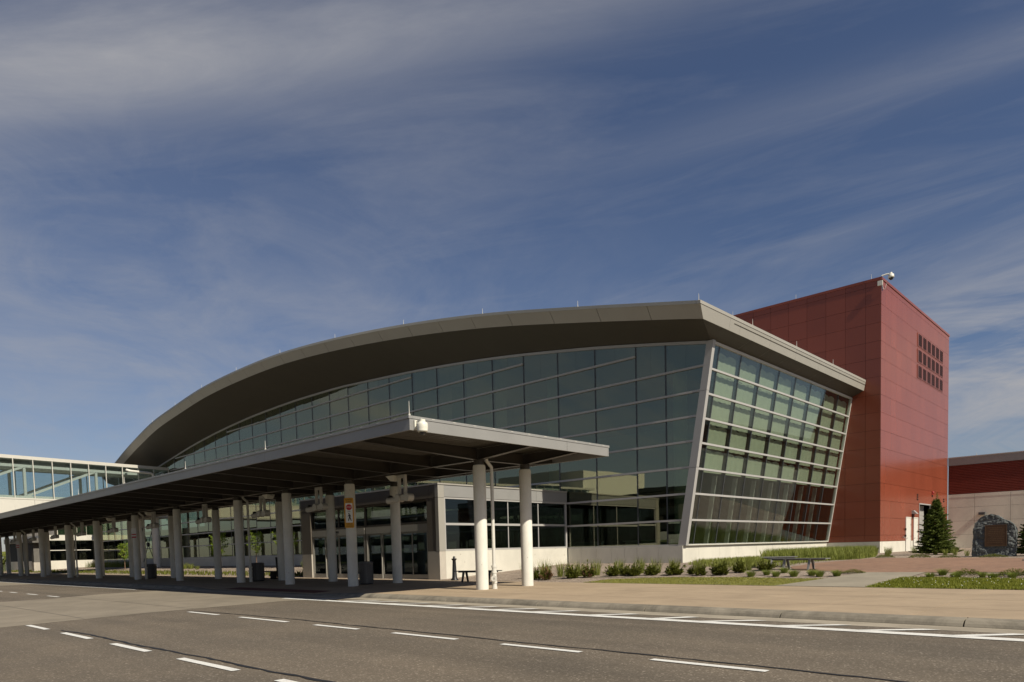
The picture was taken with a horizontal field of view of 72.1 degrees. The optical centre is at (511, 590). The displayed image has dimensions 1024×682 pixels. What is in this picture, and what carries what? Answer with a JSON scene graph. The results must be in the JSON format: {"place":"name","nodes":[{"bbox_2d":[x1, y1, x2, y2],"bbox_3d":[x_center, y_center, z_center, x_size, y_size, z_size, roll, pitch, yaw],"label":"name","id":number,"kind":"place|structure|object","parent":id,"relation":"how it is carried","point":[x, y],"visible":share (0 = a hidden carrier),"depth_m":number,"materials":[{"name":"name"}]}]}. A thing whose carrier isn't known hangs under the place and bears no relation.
{"place":"outdoors","nodes":[
{"label":"outdoors","id":0,"kind":"place"},
{"bbox_2d":[0,584,1023,681],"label":"road","id":1,"kind":"structure","parent":0,"point":[294,645],"depth_m":9.71,"materials":[{"name":"asphalt"}]},
{"bbox_2d":[0,581,51,585],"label":"crossing slab","id":2,"kind":"structure","parent":1,"relation":"on","point":[5,583],"depth_m":44.81,"materials":[{"name":"concrete"}]},
{"bbox_2d":[0,590,329,627],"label":"crossing slab","id":3,"kind":"structure","parent":1,"relation":"on","point":[88,607],"depth_m":21.27,"materials":[{"name":"concrete"}]},
{"bbox_2d":[61,630,334,681],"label":"sealed crack","id":4,"kind":"object","parent":1,"relation":"on","point":[315,679],"visible":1,"depth_m":9.12,"materials":[{"name":"asphalt"}]},
{"bbox_2d":[10,582,1023,681],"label":"road markings","id":5,"kind":"object","parent":1,"relation":"on","point":[976,636],"visible":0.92,"depth_m":11.34,"materials":[{"name":"paint"}]},
{"bbox_2d":[199,611,907,681],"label":"road marking","id":6,"kind":"object","parent":1,"relation":"on","point":[613,651],"visible":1,"depth_m":8.89,"materials":[{"name":"paint"}]},
{"bbox_2d":[0,573,1023,619],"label":"pavement","id":7,"kind":"structure","parent":0,"point":[985,603],"depth_m":17.78,"materials":[{"name":"concrete"}]},
{"bbox_2d":[147,564,156,578],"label":"litter bin","id":8,"kind":"object","parent":7,"relation":"on","point":[152,570],"visible":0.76,"depth_m":44.53,"materials":[{"name":"metal"}]},
{"bbox_2d":[251,562,264,581],"bbox_3d":[-12.610,-0.920,34.813,0.696,0.920,0.696,2,5,43],"label":"litter bin","id":9,"kind":"object","parent":7,"relation":"on","point":[258,573],"visible":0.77,"depth_m":34.53,"materials":[{"name":"metal"}]},
{"bbox_2d":[265,557,277,578],"bbox_3d":[-13.135,-1.195,37.705,1.850,1.160,0.500,2,5,43],"label":"bench","id":10,"kind":"object","parent":7,"relation":"on","point":[273,574],"visible":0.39,"depth_m":37.20,"materials":[{"name":"black metal"}]},
{"bbox_2d":[228,587,326,592],"bbox_3d":[-9.347,-0.030,27.302,7.500,0.032,0.700,2,5,43],"label":"tactile strip","id":11,"kind":"object","parent":7,"relation":"on","point":[281,590],"visible":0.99,"depth_m":26.87,"materials":[{"name":"concrete"}]},
{"bbox_2d":[0,409,608,589],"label":"covered walkway","id":12,"kind":"structure","parent":7,"relation":"on","point":[349,462],"depth_m":27.04,"materials":[{"name":"grey metal"}]},
{"bbox_2d":[28,530,36,541],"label":"hanging light","id":13,"kind":"object","parent":12,"relation":"hanging from","point":[33,538],"visible":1,"depth_m":61.14,"materials":[{"name":"white metal"}]},
{"bbox_2d":[50,526,58,538],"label":"hanging light","id":14,"kind":"object","parent":12,"relation":"hanging from","point":[55,536],"visible":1,"depth_m":56.39,"materials":[{"name":"white metal"}]},
{"bbox_2d":[76,522,85,536],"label":"hanging light","id":15,"kind":"object","parent":12,"relation":"hanging from","point":[82,533],"visible":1,"depth_m":51.60,"materials":[{"name":"white metal"}]},
{"bbox_2d":[107,518,118,532],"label":"hanging light","id":16,"kind":"object","parent":12,"relation":"hanging from","point":[113,529],"visible":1,"depth_m":46.86,"materials":[{"name":"white metal"}]},
{"bbox_2d":[131,528,136,537],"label":"notice sign","id":17,"kind":"object","parent":12,"relation":"attached to","point":[133,532],"visible":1,"depth_m":42.75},
{"bbox_2d":[146,512,158,528],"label":"hanging light","id":18,"kind":"object","parent":12,"relation":"hanging from","point":[153,524],"visible":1,"depth_m":42.01,"materials":[{"name":"white metal"}]},
{"bbox_2d":[195,504,211,523],"bbox_3d":[-16.328,-4.047,37.189,1.302,1.024,0.320,1,4,39],"label":"hanging light","id":19,"kind":"object","parent":12,"relation":"hanging from","point":[204,518],"visible":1,"depth_m":37.09,"materials":[{"name":"white metal"}]},
{"bbox_2d":[251,496,270,517],"bbox_3d":[-11.753,-3.913,32.859,1.302,1.024,0.320,1,4,39],"label":"hanging light","id":20,"kind":"object","parent":12,"relation":"hanging from","point":[261,513],"visible":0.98,"depth_m":32.76,"materials":[{"name":"white metal"}]},
{"bbox_2d":[262,494,274,498],"bbox_3d":[-11.166,-4.315,32.333,0.600,0.190,0.400,2,5,43],"label":"loudspeaker","id":21,"kind":"object","parent":12,"relation":"attached to","point":[268,496],"visible":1,"depth_m":32.22,"materials":[{"name":"beige plastic"}]},
{"bbox_2d":[305,487,327,512],"bbox_3d":[-8.195,-3.808,29.492,1.302,1.024,0.320,1,4,39],"label":"hanging light","id":22,"kind":"object","parent":12,"relation":"hanging from","point":[316,506],"visible":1,"depth_m":29.38,"materials":[{"name":"white metal"}]},
{"bbox_2d":[344,498,353,527],"bbox_3d":[-6.225,-2.967,26.869,0.360,1.140,0.020,-1,3,1],"label":"crossing sign","id":23,"kind":"object","parent":12,"relation":"attached to","point":[349,511],"visible":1,"depth_m":26.86,"materials":[{"name":"metal"}]},
{"bbox_2d":[386,475,398,481],"bbox_3d":[-4.304,-4.114,25.839,0.600,0.190,0.400,2,5,43],"label":"loudspeaker","id":24,"kind":"object","parent":12,"relation":"attached to","point":[392,478],"visible":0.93,"depth_m":25.70,"materials":[{"name":"beige plastic"}]},
{"bbox_2d":[386,474,413,503],"bbox_3d":[-4.092,-3.688,25.609,1.302,1.024,0.320,1,4,39],"label":"hanging light","id":25,"kind":"object","parent":12,"relation":"hanging from","point":[398,497],"visible":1,"depth_m":25.50,"materials":[{"name":"white metal"}]},
{"bbox_2d":[413,419,427,434],"bbox_3d":[-2.215,-3.987,17.184,0.354,0.394,0.270,2,5,43],"label":"security camera","id":26,"kind":"object","parent":12,"relation":"attached to","point":[421,426],"visible":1,"depth_m":17.08,"materials":[{"name":"beige plastic"}]},
{"bbox_2d":[359,561,373,584],"bbox_3d":[-5.851,-0.710,28.210,0.580,0.920,0.580,2,5,43],"label":"litter bin","id":27,"kind":"object","parent":7,"relation":"on","point":[366,573],"visible":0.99,"depth_m":27.98,"materials":[{"name":"metal"}]},
{"bbox_2d":[451,556,458,580],"bbox_3d":[-2.446,-0.943,29.835,0.340,1.020,0.340,2,5,43],"label":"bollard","id":28,"kind":"object","parent":7,"relation":"on","point":[454,574],"visible":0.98,"depth_m":29.76,"materials":[{"name":"black metal"}]},
{"bbox_2d":[454,570,501,581],"bbox_3d":[-1.341,-0.564,27.741,1.950,0.450,0.520,0,4,25],"label":"bench","id":29,"kind":"object","parent":7,"relation":"on","point":[472,571],"visible":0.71,"depth_m":27.81,"materials":[{"name":"black metal"}]},
{"bbox_2d":[0,0,1023,557],"label":"sky","id":30,"kind":"structure","parent":0,"point":[194,193],"materials":[{"name":"blue"}]},
{"bbox_2d":[4,548,1023,589],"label":"mulch bed","id":31,"kind":"object","parent":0,"point":[514,575],"visible":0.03,"depth_m":29.43,"materials":[{"name":"soil"}]},
{"bbox_2d":[27,538,39,570],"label":"gate pillar","id":32,"kind":"structure","parent":31,"relation":"on","point":[35,563],"depth_m":81.06,"materials":[{"name":"concrete"}]},
{"bbox_2d":[4,525,94,570],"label":"concourse wing","id":33,"kind":"structure","parent":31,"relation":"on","point":[85,550],"depth_m":91.28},
{"bbox_2d":[50,541,55,560],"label":"window","id":34,"kind":"structure","parent":33,"relation":"in","point":[52,543],"depth_m":88.77,"materials":[{"name":"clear glass"}]},
{"bbox_2d":[55,541,65,559],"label":"window","id":35,"kind":"structure","parent":33,"relation":"in","point":[60,545],"depth_m":89.40,"materials":[{"name":"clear glass"}]},
{"bbox_2d":[74,540,80,559],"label":"window","id":36,"kind":"structure","parent":33,"relation":"in","point":[77,541],"depth_m":90.85,"materials":[{"name":"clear glass"}]},
{"bbox_2d":[80,540,92,559],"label":"window","id":37,"kind":"structure","parent":33,"relation":"in","point":[85,544],"depth_m":91.54,"materials":[{"name":"black glass"}]},
{"bbox_2d":[86,525,92,534],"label":"upper window","id":38,"kind":"structure","parent":33,"relation":"in","point":[89,528],"depth_m":93.08,"materials":[{"name":"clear glass"}]},
{"bbox_2d":[85,559,128,567],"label":"tall grass","id":39,"kind":"structure","parent":31,"relation":"on","point":[114,564],"depth_m":82.45,"materials":[{"name":"plant"}]},
{"bbox_2d":[117,543,127,569],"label":"young tree","id":40,"kind":"object","parent":31,"relation":"on","point":[124,549],"visible":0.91,"depth_m":70.48,"materials":[{"name":"green plant"}]},
{"bbox_2d":[3,569,302,575],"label":"ground cover","id":41,"kind":"object","parent":31,"relation":"on","point":[159,572],"visible":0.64,"depth_m":55.10,"materials":[{"name":"plant"}]},
{"bbox_2d":[208,531,228,553],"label":"young tree","id":42,"kind":"object","parent":31,"relation":"on","point":[225,544],"visible":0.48,"depth_m":58.80,"materials":[{"name":"green plant"}]},
{"bbox_2d":[246,531,266,562],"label":"young tree","id":43,"kind":"object","parent":31,"relation":"on","point":[254,540],"visible":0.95,"depth_m":55.40,"materials":[{"name":"green plant"}]},
{"bbox_2d":[299,483,566,579],"bbox_3d":[-4.306,-2.900,37.777,11.560,4.340,8.920,2,5,43],"label":"entrance vestibule","id":44,"kind":"object","parent":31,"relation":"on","point":[437,540],"visible":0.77,"depth_m":33.64,"materials":[{"name":"concrete"}]},
{"bbox_2d":[312,511,337,528],"bbox_3d":[-9.840,-3.708,37.057,2.480,0.860,0.030,2,5,43],"label":"transom window","id":45,"kind":"structure","parent":44,"relation":"in","point":[319,519],"depth_m":37.33,"materials":[{"name":"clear glass"}]},
{"bbox_2d":[312,528,365,577],"bbox_3d":[-8.950,-1.897,36.328,4.850,2.485,0.220,2,5,43],"label":"door set","id":46,"kind":"structure","parent":44,"relation":"in","point":[319,538],"depth_m":36.46,"materials":[{"name":"glass"}]},
{"bbox_2d":[339,508,364,526],"bbox_3d":[-8.042,-3.655,35.356,2.270,0.860,0.030,2,5,43],"label":"transom window","id":47,"kind":"structure","parent":44,"relation":"in","point":[359,512],"depth_m":35.02,"materials":[{"name":"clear glass"}]},
{"bbox_2d":[366,505,390,524],"bbox_3d":[-6.292,-3.604,33.700,2.310,0.860,0.030,2,5,43],"label":"transom window","id":48,"kind":"structure","parent":44,"relation":"in","point":[378,515],"depth_m":33.80,"materials":[{"name":"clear glass"}]},
{"bbox_2d":[365,523,428,578],"bbox_3d":[-5.385,-1.792,32.954,4.730,2.485,0.220,2,5,43],"label":"door set","id":49,"kind":"structure","parent":44,"relation":"in","point":[414,545],"depth_m":32.65,"materials":[{"name":"glass"}]},
{"bbox_2d":[400,502,426,522],"bbox_3d":[-4.539,-3.552,32.040,2.320,0.860,0.030,2,5,43],"label":"transom window","id":50,"kind":"structure","parent":44,"relation":"in","point":[410,512],"depth_m":31.96,"materials":[{"name":"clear glass"}]},
{"bbox_2d":[445,499,474,548],"bbox_3d":[-2.348,-2.994,31.644,0.030,2.220,1.800,2,5,43],"label":"side window","id":51,"kind":"structure","parent":44,"relation":"in","point":[456,510],"depth_m":31.63,"materials":[{"name":"black glass"}]},
{"bbox_2d":[486,501,507,547],"bbox_3d":[-0.960,-3.115,33.107,0.030,2.220,2.160,2,5,43],"label":"side window","id":52,"kind":"structure","parent":44,"relation":"in","point":[500,507],"depth_m":33.45,"materials":[{"name":"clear glass"}]},
{"bbox_2d":[444,497,566,550],"bbox_3d":[-0.080,-3.182,34.006,0.130,2.373,8.520,2,5,43],"label":"side window frame","id":53,"kind":"structure","parent":44,"relation":"in","point":[565,507],"depth_m":33.92,"materials":[{"name":"metal"}]},
{"bbox_2d":[508,502,537,547],"bbox_3d":[0.552,-3.247,34.700,0.030,2.220,2.160,2,5,43],"label":"side window","id":54,"kind":"structure","parent":44,"relation":"in","point":[513,507],"depth_m":34.36,"materials":[{"name":"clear glass"}]},
{"bbox_2d":[538,503,564,546],"bbox_3d":[2.063,-3.379,36.293,0.030,2.220,2.160,2,5,43],"label":"side window","id":55,"kind":"structure","parent":44,"relation":"in","point":[549,536],"depth_m":36.24,"materials":[{"name":"black glass"}]},
{"bbox_2d":[533,565,541,579],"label":"juniper shrub","id":56,"kind":"object","parent":31,"relation":"on","point":[536,573],"visible":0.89,"depth_m":27.62,"materials":[{"name":"green plant"}]},
{"bbox_2d":[535,560,552,574],"bbox_3d":[1.382,-0.938,28.434,0.860,0.845,0.925,-2,3,-7],"label":"grass tuft","id":57,"kind":"object","parent":31,"relation":"on","point":[546,565],"visible":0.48,"depth_m":28.32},
{"bbox_2d":[538,567,553,579],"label":"juniper shrub","id":58,"kind":"object","parent":31,"relation":"on","point":[546,574],"visible":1,"depth_m":27.10,"materials":[{"name":"green plant"}]},
{"bbox_2d":[555,559,569,576],"bbox_3d":[1.992,-0.928,28.431,0.730,0.750,0.759,-2,3,-8],"label":"grass tuft","id":59,"kind":"object","parent":31,"relation":"on","point":[559,573],"visible":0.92,"depth_m":28.46,"materials":[{"name":"plant"}]},
{"bbox_2d":[563,564,580,578],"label":"juniper shrub","id":60,"kind":"object","parent":31,"relation":"on","point":[570,572],"visible":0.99,"depth_m":27.12,"materials":[{"name":"green plant"}]},
{"bbox_2d":[573,559,586,575],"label":"grass tuft","id":61,"kind":"object","parent":31,"relation":"on","point":[578,566],"visible":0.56,"depth_m":28.01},
{"bbox_2d":[580,559,596,577],"bbox_3d":[2.943,-0.858,27.167,0.635,0.779,0.668,-4,4,-37],"label":"juniper shrub","id":62,"kind":"object","parent":31,"relation":"on","point":[587,572],"visible":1,"depth_m":27.08,"materials":[{"name":"green plant"}]},
{"bbox_2d":[588,559,600,575],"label":"grass tuft","id":63,"kind":"object","parent":31,"relation":"on","point":[598,570],"visible":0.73,"depth_m":27.96,"materials":[{"name":"plant"}]},
{"bbox_2d":[602,561,619,575],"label":"juniper shrub","id":64,"kind":"object","parent":31,"relation":"on","point":[613,571],"visible":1,"depth_m":27.06,"materials":[{"name":"green plant"}]},
{"bbox_2d":[618,563,629,575],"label":"juniper shrub","id":65,"kind":"object","parent":31,"relation":"on","point":[623,571],"visible":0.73,"depth_m":27.02,"materials":[{"name":"green plant"}]},
{"bbox_2d":[627,559,643,575],"bbox_3d":[4.640,-0.848,26.577,0.646,0.656,0.642,1,4,31],"label":"juniper shrub","id":66,"kind":"object","parent":31,"relation":"on","point":[633,571],"visible":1,"depth_m":26.51,"materials":[{"name":"green plant"}]},
{"bbox_2d":[630,555,645,573],"bbox_3d":[5.020,-1.042,27.722,0.770,0.747,0.857,-2,3,-1],"label":"grass tuft","id":67,"kind":"object","parent":31,"relation":"on","point":[641,563],"visible":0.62,"depth_m":27.59,"materials":[{"name":"plant"}]},
{"bbox_2d":[643,562,659,574],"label":"juniper shrub","id":68,"kind":"object","parent":31,"relation":"on","point":[650,570],"visible":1,"depth_m":26.38,"materials":[{"name":"green plant"}]},
{"bbox_2d":[649,556,662,572],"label":"grass tuft","id":69,"kind":"object","parent":31,"relation":"on","point":[655,562],"visible":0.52,"depth_m":27.39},
{"bbox_2d":[664,560,686,574],"bbox_3d":[5.987,-0.846,26.063,0.862,0.588,0.809,-2,3,-12],"label":"juniper shrub","id":70,"kind":"object","parent":31,"relation":"on","point":[672,568],"visible":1,"depth_m":25.89,"materials":[{"name":"green plant"}]},
{"bbox_2d":[686,563,695,574],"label":"juniper shrub","id":71,"kind":"object","parent":31,"relation":"on","point":[691,570],"visible":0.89,"depth_m":25.73,"materials":[{"name":"green plant"}]},
{"bbox_2d":[693,563,707,575],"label":"juniper shrub","id":72,"kind":"object","parent":31,"relation":"on","point":[700,569],"visible":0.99,"depth_m":25.06,"materials":[{"name":"green plant"}]},
{"bbox_2d":[709,560,730,574],"bbox_3d":[7.321,-0.798,24.781,0.684,0.569,0.768,-1,3,8],"label":"juniper shrub","id":73,"kind":"object","parent":31,"relation":"on","point":[718,569],"visible":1,"depth_m":24.70,"materials":[{"name":"green plant"}]},
{"bbox_2d":[731,557,746,572],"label":"juniper shrub","id":74,"kind":"object","parent":31,"relation":"on","point":[740,567],"visible":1,"depth_m":25.23,"materials":[{"name":"green plant"}]},
{"bbox_2d":[742,556,754,570],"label":"grass tuft","id":75,"kind":"object","parent":31,"relation":"on","point":[748,565],"visible":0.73,"depth_m":26.01,"materials":[{"name":"plant"}]},
{"bbox_2d":[745,570,759,576],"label":"grass tuft","id":76,"kind":"object","parent":31,"relation":"on","point":[750,574],"visible":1,"depth_m":23.42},
{"bbox_2d":[688,555,842,568],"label":"grass","id":77,"kind":"structure","parent":31,"relation":"on","point":[730,561],"depth_m":29.50,"materials":[{"name":"plant"}]},
{"bbox_2d":[757,557,777,569],"bbox_3d":[9.198,-0.976,25.681,0.771,0.524,0.766,-3,4,-25],"label":"juniper shrub","id":78,"kind":"object","parent":31,"relation":"on","point":[765,566],"visible":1,"depth_m":25.55,"materials":[{"name":"green plant"}]},
{"bbox_2d":[769,570,784,576],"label":"grass tuft","id":79,"kind":"object","parent":31,"relation":"on","point":[776,574],"visible":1,"depth_m":22.95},
{"bbox_2d":[761,556,797,566],"bbox_3d":[10.136,-1.089,26.682,1.300,0.400,0.520,0,4,19],"label":"bench","id":80,"kind":"object","parent":31,"relation":"on","point":[780,557],"visible":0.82,"depth_m":26.58,"materials":[{"name":"metal"}]},
{"bbox_2d":[785,569,802,576],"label":"grass tuft","id":81,"kind":"object","parent":31,"relation":"on","point":[793,573],"visible":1,"depth_m":22.60,"materials":[{"name":"plant"}]},
{"bbox_2d":[811,569,824,576],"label":"grass tuft","id":82,"kind":"object","parent":31,"relation":"on","point":[818,573],"visible":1,"depth_m":22.09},
{"bbox_2d":[760,544,878,560],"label":"tall grass","id":83,"kind":"structure","parent":31,"relation":"on","point":[838,552],"depth_m":31.81,"materials":[{"name":"plant"}]},
{"bbox_2d":[830,569,844,575],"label":"grass tuft","id":84,"kind":"object","parent":31,"relation":"on","point":[836,573],"visible":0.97,"depth_m":21.93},
{"bbox_2d":[841,568,865,573],"bbox_3d":[10.997,-0.636,22.663,0.781,0.150,0.788,2,5,43],"label":"creeping juniper","id":85,"kind":"object","parent":31,"relation":"on","point":[853,570],"visible":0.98,"depth_m":22.62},
{"bbox_2d":[908,553,930,557],"bbox_3d":[17.570,-1.517,30.297,0.901,0.184,0.910,-3,4,-29],"label":"creeping juniper","id":86,"kind":"object","parent":31,"relation":"on","point":[914,556],"visible":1,"depth_m":30.21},
{"bbox_2d":[908,493,962,553],"bbox_3d":[21.104,-3.311,34.840,2.070,3.154,2.174,-3,4,-28],"label":"spruce","id":87,"kind":"object","parent":31,"relation":"on","point":[936,535],"visible":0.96,"depth_m":34.62,"materials":[{"name":"green plant"}]},
{"bbox_2d":[936,568,950,574],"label":"grass tuft","id":88,"kind":"object","parent":31,"relation":"on","point":[942,572],"visible":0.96,"depth_m":20.37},
{"bbox_2d":[950,571,964,576],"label":"grass tuft","id":89,"kind":"object","parent":31,"relation":"on","point":[957,574],"visible":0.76,"depth_m":19.41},
{"bbox_2d":[950,568,979,575],"bbox_3d":[12.929,-0.535,19.991,0.877,0.218,0.901,-3,4,-19],"label":"creeping juniper","id":90,"kind":"object","parent":31,"relation":"on","point":[969,572],"visible":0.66,"depth_m":19.90,"materials":[{"name":"plant"}]},
{"bbox_2d":[985,572,998,577],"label":"grass tuft","id":91,"kind":"object","parent":31,"relation":"on","point":[991,575],"visible":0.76,"depth_m":18.78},
{"bbox_2d":[971,514,1017,556],"bbox_3d":[19.840,-2.262,28.911,1.574,1.774,0.767,1,4,38],"label":"boulder monument","id":92,"kind":"object","parent":31,"relation":"on","point":[995,534],"visible":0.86,"depth_m":28.63,"materials":[{"name":"stone"}]},
{"bbox_2d":[980,553,1009,556],"bbox_3d":[19.219,-1.412,28.055,1.021,0.150,1.031,0,4,25],"label":"creeping juniper","id":93,"kind":"object","parent":31,"relation":"on","point":[998,555],"visible":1,"depth_m":27.99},
{"bbox_2d":[997,568,1023,576],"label":"creeping juniper","id":94,"kind":"object","parent":31,"relation":"on","point":[1002,574],"visible":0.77,"depth_m":19.16,"materials":[{"name":"plant"}]},
{"bbox_2d":[1005,571,1020,577],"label":"grass tuft","id":95,"kind":"object","parent":31,"relation":"on","point":[1013,575],"visible":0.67,"depth_m":18.67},
{"bbox_2d":[1016,524,1023,553],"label":"spruce","id":96,"kind":"object","parent":31,"relation":"on","point":[1020,548],"visible":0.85,"depth_m":28.54,"materials":[{"name":"green plant"}]},
{"bbox_2d":[583,577,823,585],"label":"lawn","id":97,"kind":"structure","parent":0,"point":[727,581],"depth_m":22.82,"materials":[{"name":"plant"}]},
{"bbox_2d":[776,572,923,586],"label":"path","id":98,"kind":"structure","parent":0,"point":[863,579],"depth_m":20.58,"materials":[{"name":"concrete"}]},
{"bbox_2d":[791,557,1023,571],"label":"plaza paving","id":99,"kind":"structure","parent":0,"point":[927,564],"depth_m":24.19,"materials":[{"name":"brick"}]},
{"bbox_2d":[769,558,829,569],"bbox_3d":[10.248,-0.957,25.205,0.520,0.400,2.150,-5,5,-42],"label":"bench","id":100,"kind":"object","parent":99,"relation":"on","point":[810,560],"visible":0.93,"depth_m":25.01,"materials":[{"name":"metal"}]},
{"bbox_2d":[865,575,1023,589],"bbox_3d":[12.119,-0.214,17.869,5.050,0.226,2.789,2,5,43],"label":"lawn","id":101,"kind":"structure","parent":0,"point":[997,583],"depth_m":18.14,"materials":[{"name":"plant"}]},
{"label":"ground","id":102,"kind":"structure","parent":0,"visible":0},
{"bbox_2d":[92,297,865,565],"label":"terminal building","id":103,"kind":"structure","parent":102,"relation":"on","point":[674,475],"depth_m":38.01,"materials":[{"name":"glass"}]},
{"bbox_2d":[0,578,1023,629],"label":"kerb","id":104,"kind":"structure","parent":102,"relation":"on","point":[1016,624],"depth_m":13.88,"materials":[{"name":"concrete"}]},
{"bbox_2d":[0,580,1023,633],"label":"gutter","id":105,"kind":"object","parent":102,"relation":"on","point":[953,628],"visible":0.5,"depth_m":13.86,"materials":[{"name":"concrete"}]},
{"bbox_2d":[705,274,949,552],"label":"red tower","id":106,"kind":"structure","parent":102,"relation":"on","point":[889,344],"depth_m":45.29,"materials":[{"name":"metal"}]},
{"bbox_2d":[877,272,893,289],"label":"security camera","id":107,"kind":"object","parent":106,"relation":"attached to","point":[890,277],"visible":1,"depth_m":42.40,"materials":[{"name":"beige plastic"}]},
{"bbox_2d":[919,506,923,545],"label":"roller door","id":108,"kind":"structure","parent":106,"relation":"in","point":[921,507],"depth_m":51.95,"materials":[{"name":"metal"}]},
{"bbox_2d":[948,451,1023,547],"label":"service annex","id":109,"kind":"object","parent":102,"relation":"on","point":[987,484],"visible":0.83,"depth_m":54.10,"materials":[{"name":"concrete"}]},
{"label":"parking ramp","id":110,"kind":"object","parent":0,"visible":0},
{"bbox_2d":[0,454,168,567],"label":"skybridge","id":111,"kind":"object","parent":110,"relation":"attached to","point":[79,470],"visible":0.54,"depth_m":65.92,"materials":[{"name":"white metal"}]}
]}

